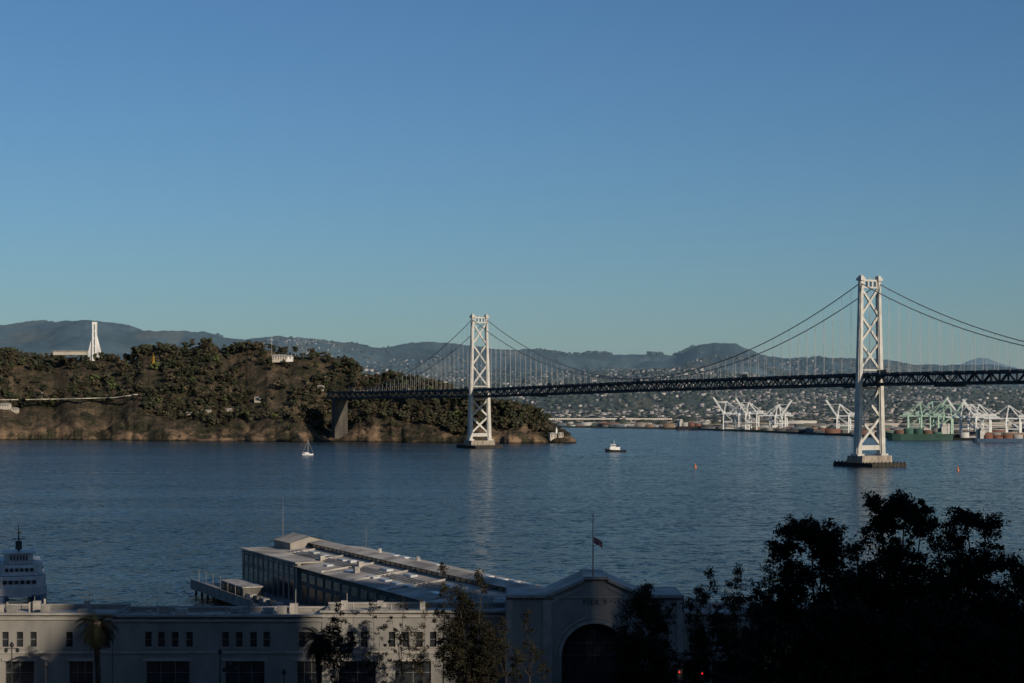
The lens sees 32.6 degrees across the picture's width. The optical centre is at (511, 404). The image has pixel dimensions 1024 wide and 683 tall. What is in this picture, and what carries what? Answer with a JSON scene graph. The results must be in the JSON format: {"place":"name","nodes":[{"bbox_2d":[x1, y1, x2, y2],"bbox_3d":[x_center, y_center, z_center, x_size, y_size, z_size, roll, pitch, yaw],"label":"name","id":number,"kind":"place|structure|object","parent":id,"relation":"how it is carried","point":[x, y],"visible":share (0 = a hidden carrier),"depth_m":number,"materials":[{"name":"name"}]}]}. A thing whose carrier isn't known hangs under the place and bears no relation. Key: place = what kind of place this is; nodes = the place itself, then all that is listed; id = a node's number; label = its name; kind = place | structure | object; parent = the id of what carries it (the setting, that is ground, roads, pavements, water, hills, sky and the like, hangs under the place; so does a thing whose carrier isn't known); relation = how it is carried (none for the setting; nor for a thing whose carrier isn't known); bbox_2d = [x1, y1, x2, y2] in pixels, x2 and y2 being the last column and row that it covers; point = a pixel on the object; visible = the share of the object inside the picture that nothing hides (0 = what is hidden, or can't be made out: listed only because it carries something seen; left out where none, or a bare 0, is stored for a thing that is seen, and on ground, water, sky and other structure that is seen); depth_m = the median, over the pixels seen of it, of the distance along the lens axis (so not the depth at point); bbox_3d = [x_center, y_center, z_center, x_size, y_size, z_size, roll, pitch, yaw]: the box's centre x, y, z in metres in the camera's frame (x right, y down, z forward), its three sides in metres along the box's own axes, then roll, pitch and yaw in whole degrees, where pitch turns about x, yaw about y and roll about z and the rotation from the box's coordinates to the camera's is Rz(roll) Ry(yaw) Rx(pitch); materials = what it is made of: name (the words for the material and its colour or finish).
{"place":"outdoors","nodes":[
{"label":"outdoors","id":0,"kind":"place"},
{"bbox_2d":[17,606,127,682],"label":"side walls","id":1,"kind":"structure","parent":0,"point":[122,608],"depth_m":301.00,"materials":[{"name":"paint"}]},
{"bbox_2d":[0,596,89,611],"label":"roof units","id":2,"kind":"object","parent":1,"relation":"on","point":[35,605],"visible":0.74,"depth_m":295.78},
{"bbox_2d":[0,604,130,660],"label":"cornice","id":3,"kind":"structure","parent":1,"relation":"on","point":[54,652],"depth_m":287.80,"materials":[{"name":"beige concrete"}]},
{"bbox_2d":[17,609,119,611],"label":"roof","id":4,"kind":"structure","parent":1,"relation":"on","point":[72,610],"depth_m":299.16,"materials":[{"name":"metal"}]},
{"bbox_2d":[119,608,325,672],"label":"side walls","id":5,"kind":"structure","parent":0,"point":[128,610],"depth_m":300.00,"materials":[{"name":"paint"}]},
{"bbox_2d":[112,606,326,660],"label":"cornice","id":6,"kind":"structure","parent":5,"relation":"on","point":[215,620],"depth_m":287.80,"materials":[{"name":"beige concrete"}]},
{"bbox_2d":[146,589,297,613],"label":"roof units","id":7,"kind":"object","parent":5,"relation":"on","point":[281,609],"visible":0.8,"depth_m":293.12},
{"bbox_2d":[128,612,321,613],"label":"roof","id":8,"kind":"structure","parent":5,"relation":"on","point":[223,612],"depth_m":298.81,"materials":[{"name":"metal"}]},
{"bbox_2d":[0,346,576,442],"bbox_3d":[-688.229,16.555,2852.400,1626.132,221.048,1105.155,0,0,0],"label":"island terrain","id":9,"kind":"structure","parent":0,"point":[61,421],"depth_m":2565.88,"materials":[{"name":"soil"}]},
{"bbox_2d":[0,404,10,409],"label":"walls","id":10,"kind":"structure","parent":9,"relation":"on","point":[6,407],"depth_m":2626.20,"materials":[{"name":"white paint"}]},
{"bbox_2d":[0,394,137,399],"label":"coastal road viaduct","id":11,"kind":"object","parent":9,"relation":"on","point":[75,398],"visible":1,"depth_m":2628.21,"materials":[{"name":"grey concrete"}]},
{"bbox_2d":[53,351,87,354],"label":"walls","id":12,"kind":"structure","parent":9,"relation":"on","point":[70,353],"depth_m":2783.08,"materials":[{"name":"white paint"}]},
{"bbox_2d":[88,322,100,360],"bbox_3d":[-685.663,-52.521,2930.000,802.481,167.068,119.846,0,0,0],"label":"cable stayed tower","id":13,"kind":"structure","parent":9,"relation":"on","point":[92,345],"depth_m":2877.63,"materials":[{"name":"white paint"}]},
{"bbox_2d":[254,398,260,402],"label":"walls","id":14,"kind":"structure","parent":9,"relation":"on","point":[256,400],"depth_m":2556.11,"materials":[{"name":"white paint"}]},
{"bbox_2d":[272,356,286,362],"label":"walls","id":15,"kind":"structure","parent":9,"relation":"on","point":[276,360],"depth_m":2644.05,"materials":[{"name":"white paint"}]},
{"bbox_2d":[0,337,569,438],"bbox_3d":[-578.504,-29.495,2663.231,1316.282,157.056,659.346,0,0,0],"label":"island tree cover","id":16,"kind":"object","parent":9,"relation":"on","point":[536,416],"visible":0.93,"depth_m":2593.88,"materials":[{"name":"green plant"}]},
{"bbox_2d":[287,356,292,361],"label":"walls","id":17,"kind":"structure","parent":9,"relation":"on","point":[289,359],"depth_m":2650.03,"materials":[{"name":"white paint"}]},
{"bbox_2d":[548,434,556,440],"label":"walls","id":18,"kind":"structure","parent":9,"relation":"on","point":[550,438],"depth_m":2341.41,"materials":[{"name":"white paint"}]},
{"bbox_2d":[325,604,505,609],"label":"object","id":19,"kind":"structure","parent":0,"point":[329,606],"depth_m":300.00,"materials":[{"name":"paint"}]},
{"bbox_2d":[320,602,505,660],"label":"cornice","id":20,"kind":"structure","parent":19,"relation":"on","point":[400,611],"depth_m":287.70,"materials":[{"name":"beige concrete"}]},
{"bbox_2d":[341,588,492,609],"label":"roof units","id":21,"kind":"object","parent":19,"relation":"on","point":[382,604],"visible":0.59,"depth_m":291.71},
{"bbox_2d":[330,608,503,609],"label":"roof","id":22,"kind":"structure","parent":19,"relation":"on","point":[415,609],"depth_m":297.20,"materials":[{"name":"metal"}]},
{"bbox_2d":[0,427,1023,605],"bbox_3d":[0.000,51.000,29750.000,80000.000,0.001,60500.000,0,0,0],"label":"water","id":23,"kind":"structure","parent":0,"point":[155,523],"depth_m":924.90,"materials":[{"name":"blue liquid"}]},
{"bbox_2d":[0,524,46,603],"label":"ferry","id":24,"kind":"object","parent":23,"relation":"on","point":[22,573],"visible":0.98,"depth_m":445.85,"materials":[{"name":"white paint"}]},
{"bbox_2d":[3,556,42,584],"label":"windows","id":25,"kind":"structure","parent":24,"relation":"in","point":[11,569],"depth_m":445.01,"materials":[{"name":"black glass"}]},
{"bbox_2d":[191,533,545,605],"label":"pier shed","id":26,"kind":"structure","parent":23,"relation":"in","point":[313,571],"depth_m":419.66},
{"bbox_2d":[245,555,404,605],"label":"doors and windows","id":27,"kind":"structure","parent":26,"relation":"in","point":[364,594],"depth_m":423.44,"materials":[{"name":"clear glass"}]},
{"bbox_2d":[605,444,625,451],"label":"tugboat","id":28,"kind":"object","parent":23,"relation":"on","point":[613,448],"visible":0.91,"depth_m":1902.50,"materials":[{"name":"black paint"}]},
{"bbox_2d":[326,275,1023,467],"bbox_3d":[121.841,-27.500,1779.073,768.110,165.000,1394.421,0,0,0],"label":"suspension bridge","id":29,"kind":"structure","parent":23,"relation":"in","point":[881,457],"depth_m":1560.15,"materials":[{"name":"metal"}]},
{"bbox_2d":[675,419,707,429],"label":"container ship","id":30,"kind":"object","parent":23,"relation":"on","point":[681,425],"visible":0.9,"depth_m":3592.08,"materials":[{"name":"black paint"}]},
{"bbox_2d":[886,423,952,439],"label":"container ship","id":31,"kind":"object","parent":23,"relation":"on","point":[942,432],"visible":0.94,"depth_m":2536.65,"materials":[{"name":"green paint"}]},
{"bbox_2d":[972,428,1023,441],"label":"container ship","id":32,"kind":"object","parent":23,"relation":"on","point":[982,435],"visible":0.97,"depth_m":2387.96,"materials":[{"name":"blue paint"}]},
{"bbox_2d":[0,320,1023,439],"bbox_3d":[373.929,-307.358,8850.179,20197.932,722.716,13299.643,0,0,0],"label":"distant hills","id":33,"kind":"structure","parent":0,"point":[49,338],"depth_m":12475.08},
{"bbox_2d":[25,320,1023,424],"bbox_3d":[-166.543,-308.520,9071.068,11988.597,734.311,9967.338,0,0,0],"label":"distant tree mass","id":34,"kind":"object","parent":33,"relation":"on","point":[782,393],"visible":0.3,"depth_m":7430.81,"materials":[{"name":"green plant"}]},
{"bbox_2d":[548,418,671,421],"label":"elevated highway","id":35,"kind":"structure","parent":33,"relation":"on","point":[594,419],"depth_m":4293.00,"materials":[{"name":"grey concrete"}]},
{"bbox_2d":[262,338,1023,422],"bbox_3d":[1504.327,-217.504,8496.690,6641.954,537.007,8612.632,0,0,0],"label":"distant city houses","id":36,"kind":"structure","parent":33,"relation":"on","point":[919,398],"depth_m":7248.21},
{"bbox_2d":[713,397,743,429],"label":"container crane","id":37,"kind":"object","parent":33,"relation":"on","point":[724,411],"visible":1,"depth_m":3420.75,"materials":[{"name":"paint"}]},
{"bbox_2d":[722,403,757,429],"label":"container crane","id":38,"kind":"object","parent":33,"relation":"on","point":[740,414],"visible":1,"depth_m":3399.52,"materials":[{"name":"paint"}]},
{"bbox_2d":[735,398,765,429],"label":"container crane","id":39,"kind":"object","parent":33,"relation":"on","point":[756,413],"visible":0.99,"depth_m":3388.59,"materials":[{"name":"paint"}]},
{"bbox_2d":[759,405,792,427],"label":"container crane","id":40,"kind":"object","parent":33,"relation":"on","point":[787,414],"visible":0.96,"depth_m":3277.74,"materials":[{"name":"paint"}]},
{"bbox_2d":[763,400,791,427],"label":"container crane","id":41,"kind":"object","parent":33,"relation":"on","point":[770,419],"visible":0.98,"depth_m":3295.97,"materials":[{"name":"paint"}]},
{"bbox_2d":[548,418,1023,437],"bbox_3d":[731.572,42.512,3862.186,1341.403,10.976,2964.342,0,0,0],"label":"port sheds and containers","id":42,"kind":"object","parent":33,"relation":"on","point":[816,427],"visible":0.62,"depth_m":3427.28,"materials":[{"name":"grey metal"}]},
{"bbox_2d":[825,400,854,432],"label":"container crane","id":43,"kind":"object","parent":33,"relation":"on","point":[850,415],"visible":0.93,"depth_m":2987.16,"materials":[{"name":"paint"}]},
{"bbox_2d":[900,403,943,429],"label":"container crane","id":44,"kind":"object","parent":33,"relation":"on","point":[909,415],"visible":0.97,"depth_m":2776.81,"materials":[{"name":"green paint"}]},
{"bbox_2d":[913,397,948,427],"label":"container crane","id":45,"kind":"object","parent":33,"relation":"on","point":[934,418],"visible":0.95,"depth_m":2775.65,"materials":[{"name":"green paint"}]},
{"bbox_2d":[925,403,963,429],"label":"container crane","id":46,"kind":"object","parent":33,"relation":"on","point":[931,420],"visible":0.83,"depth_m":2766.55,"materials":[{"name":"green paint"}]},
{"bbox_2d":[930,399,965,433],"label":"container crane","id":47,"kind":"object","parent":33,"relation":"on","point":[938,415],"visible":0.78,"depth_m":2758.25,"materials":[{"name":"green paint"}]},
{"bbox_2d":[946,398,984,433],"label":"container crane","id":48,"kind":"object","parent":33,"relation":"on","point":[960,420],"visible":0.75,"depth_m":2676.91,"materials":[{"name":"paint"}]},
{"bbox_2d":[946,405,987,431],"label":"container crane","id":49,"kind":"object","parent":33,"relation":"on","point":[969,418],"visible":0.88,"depth_m":2658.24,"materials":[{"name":"paint"}]},
{"bbox_2d":[963,399,999,431],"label":"container crane","id":50,"kind":"object","parent":33,"relation":"on","point":[976,417],"visible":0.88,"depth_m":2639.45,"materials":[{"name":"paint"}]},
{"bbox_2d":[984,405,1023,432],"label":"container crane","id":51,"kind":"object","parent":33,"relation":"on","point":[1021,417],"visible":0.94,"depth_m":2556.95,"materials":[{"name":"paint"}]},
{"bbox_2d":[0,0,1023,368],"label":"sky","id":52,"kind":"structure","parent":0,"point":[623,177],"materials":[{"name":"blue"}]},
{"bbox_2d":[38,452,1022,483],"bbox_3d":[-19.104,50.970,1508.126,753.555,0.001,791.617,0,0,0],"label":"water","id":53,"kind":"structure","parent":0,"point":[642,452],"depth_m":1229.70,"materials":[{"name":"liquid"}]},
{"bbox_2d":[684,608,965,611],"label":"roof","id":54,"kind":"structure","parent":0,"point":[686,610],"depth_m":298.31,"materials":[{"name":"metal"}]},
{"bbox_2d":[960,358,1019,368],"bbox_3d":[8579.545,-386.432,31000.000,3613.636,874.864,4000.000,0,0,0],"label":"distant mountain","id":55,"kind":"structure","parent":0,"point":[978,361],"depth_m":30392.97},
{"bbox_3d":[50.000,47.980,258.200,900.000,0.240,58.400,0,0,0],"label":"pavement","id":56,"kind":"structure","parent":0,"visible":0},
{"bbox_2d":[4,641,18,682],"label":"street lamp","id":57,"kind":"object","parent":56,"relation":"on","point":[11,648],"visible":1,"depth_m":275.90,"materials":[{"name":"black metal"}]},
{"bbox_2d":[44,661,47,682],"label":"street lamp","id":58,"kind":"object","parent":56,"relation":"on","point":[45,664],"visible":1,"depth_m":271.91,"materials":[{"name":"black metal"}]},
{"bbox_2d":[218,648,221,682],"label":"street lamp","id":59,"kind":"object","parent":56,"relation":"on","point":[219,651],"visible":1,"depth_m":275.95,"materials":[{"name":"black metal"}]},
{"bbox_2d":[222,661,237,682],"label":"street lamp","id":60,"kind":"object","parent":56,"relation":"on","point":[229,666],"visible":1,"depth_m":273.84,"materials":[{"name":"black metal"}]},
{"bbox_3d":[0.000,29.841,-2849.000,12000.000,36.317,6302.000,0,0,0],"label":"ground","id":61,"kind":"structure","parent":0,"visible":0},
{"bbox_2d":[0,615,111,682],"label":"front wall","id":62,"kind":"structure","parent":61,"relation":"on","point":[42,635],"depth_m":288.00,"materials":[{"name":"paint"}]},
{"bbox_2d":[113,617,320,682],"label":"front wall","id":63,"kind":"structure","parent":61,"relation":"on","point":[202,636],"depth_m":288.00,"materials":[{"name":"paint"}]},
{"bbox_2d":[317,602,361,682],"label":"street tree","id":64,"kind":"object","parent":61,"relation":"on","point":[333,652],"visible":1,"depth_m":263.93,"materials":[{"name":"green plant"}]},
{"bbox_2d":[358,598,390,682],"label":"street tree","id":65,"kind":"object","parent":61,"relation":"on","point":[368,663],"visible":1,"depth_m":266.07,"materials":[{"name":"green plant"}]},
{"bbox_2d":[383,595,421,682],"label":"street tree","id":66,"kind":"object","parent":61,"relation":"on","point":[400,637],"visible":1,"depth_m":265.04,"materials":[{"name":"green plant"}]},
{"bbox_2d":[322,613,505,682],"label":"front wall","id":67,"kind":"structure","parent":61,"relation":"on","point":[354,674],"depth_m":288.00,"materials":[{"name":"paint"}]},
{"bbox_2d":[411,599,431,682],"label":"street tree","id":68,"kind":"object","parent":61,"relation":"on","point":[423,625],"visible":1,"depth_m":265.86,"materials":[{"name":"green plant"}]},
{"bbox_2d":[431,562,456,682],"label":"street tree","id":69,"kind":"object","parent":61,"relation":"on","point":[442,611],"visible":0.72,"depth_m":268.03,"materials":[{"name":"green plant"}]},
{"bbox_2d":[433,568,515,682],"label":"street tree","id":70,"kind":"object","parent":61,"relation":"on","point":[477,662],"visible":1,"depth_m":262.67,"materials":[{"name":"green plant"}]},
{"bbox_2d":[490,616,522,682],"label":"street tree","id":71,"kind":"object","parent":61,"relation":"on","point":[513,668],"visible":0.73,"depth_m":266.54,"materials":[{"name":"green plant"}]},
{"bbox_2d":[512,609,553,682],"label":"street tree","id":72,"kind":"object","parent":61,"relation":"on","point":[525,643],"visible":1,"depth_m":265.49,"materials":[{"name":"green plant"}]},
{"bbox_2d":[506,569,683,682],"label":"arched pier entrance","id":73,"kind":"object","parent":61,"relation":"on","point":[572,622],"visible":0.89,"depth_m":283.00,"materials":[{"name":"paint"}]},
{"bbox_2d":[592,515,602,575],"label":"flagpole","id":74,"kind":"object","parent":73,"relation":"on","point":[596,541],"visible":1,"depth_m":283.96,"materials":[{"name":"metal"}]},
{"bbox_2d":[608,580,685,682],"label":"street tree","id":75,"kind":"object","parent":61,"relation":"on","point":[633,649],"visible":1,"depth_m":260.71,"materials":[{"name":"green plant"}]},
{"bbox_2d":[668,583,708,682],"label":"street tree","id":76,"kind":"object","parent":61,"relation":"on","point":[691,607],"visible":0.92,"depth_m":264.05,"materials":[{"name":"green plant"}]},
{"bbox_2d":[684,565,724,682],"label":"street tree","id":77,"kind":"object","parent":61,"relation":"on","point":[708,643],"visible":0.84,"depth_m":265.38,"materials":[{"name":"green plant"}]},
{"bbox_2d":[704,562,761,682],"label":"street tree","id":78,"kind":"object","parent":61,"relation":"on","point":[731,633],"visible":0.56,"depth_m":261.68,"materials":[{"name":"green plant"}]},
{"bbox_2d":[734,556,780,682],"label":"street tree","id":79,"kind":"object","parent":61,"relation":"on","point":[755,620],"visible":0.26,"depth_m":239.44,"materials":[{"name":"green plant"}]},
{"bbox_2d":[733,513,854,682],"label":"eucalyptus tree","id":80,"kind":"object","parent":61,"relation":"on","point":[825,542],"visible":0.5,"depth_m":174.86,"materials":[{"name":"green plant"}]},
{"bbox_2d":[684,615,1011,682],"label":"front wall","id":81,"kind":"structure","parent":61,"relation":"on","point":[686,647],"depth_m":288.00,"materials":[{"name":"paint"}]},
{"bbox_2d":[806,534,890,607],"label":"eucalyptus tree","id":82,"kind":"object","parent":61,"relation":"on","point":[862,581],"visible":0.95,"depth_m":163.45,"materials":[{"name":"green plant"}]},
{"bbox_2d":[831,485,958,678],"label":"eucalyptus tree","id":83,"kind":"object","parent":61,"relation":"on","point":[886,598],"visible":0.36,"depth_m":167.25,"materials":[{"name":"green plant"}]},
{"bbox_2d":[912,530,966,609],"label":"eucalyptus tree","id":84,"kind":"object","parent":61,"relation":"on","point":[941,582],"visible":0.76,"depth_m":164.49,"materials":[{"name":"green plant"}]},
{"bbox_2d":[935,506,1023,682],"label":"eucalyptus tree","id":85,"kind":"object","parent":61,"relation":"on","point":[976,585],"visible":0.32,"depth_m":171.35,"materials":[{"name":"green plant"}]},
{"bbox_2d":[977,548,1023,682],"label":"eucalyptus tree","id":86,"kind":"object","parent":61,"relation":"on","point":[1002,611],"visible":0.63,"depth_m":159.46,"materials":[{"name":"green plant"}]},
{"bbox_3d":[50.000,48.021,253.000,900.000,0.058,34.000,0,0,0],"label":"road","id":87,"kind":"structure","parent":0,"visible":0},
{"bbox_2d":[74,609,118,682],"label":"palm tree","id":88,"kind":"object","parent":87,"relation":"on","point":[99,636],"visible":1,"depth_m":267.34,"materials":[{"name":"green plant"}]},
{"bbox_2d":[298,627,338,682],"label":"palm tree","id":89,"kind":"object","parent":87,"relation":"on","point":[316,650],"visible":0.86,"depth_m":266.61,"materials":[{"name":"green plant"}]},
{"bbox_2d":[678,669,681,682],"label":"traffic signal","id":90,"kind":"object","parent":87,"relation":"on","point":[679,674],"visible":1,"depth_m":239.80,"materials":[{"name":"black paint"}]},
{"bbox_2d":[700,670,704,682],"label":"traffic signal","id":91,"kind":"object","parent":87,"relation":"on","point":[702,675],"visible":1,"depth_m":239.80,"materials":[{"name":"black paint"}]},
{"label":"side walls","id":92,"kind":"object","parent":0,"visible":0},
{"bbox_2d":[684,602,1022,660],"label":"cornice","id":93,"kind":"structure","parent":92,"relation":"on","point":[706,613],"depth_m":287.70,"materials":[{"name":"beige concrete"}]},
{"bbox_2d":[704,598,1021,611],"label":"roof units","id":94,"kind":"object","parent":92,"relation":"on","point":[744,607],"visible":0.11,"depth_m":295.34}
]}

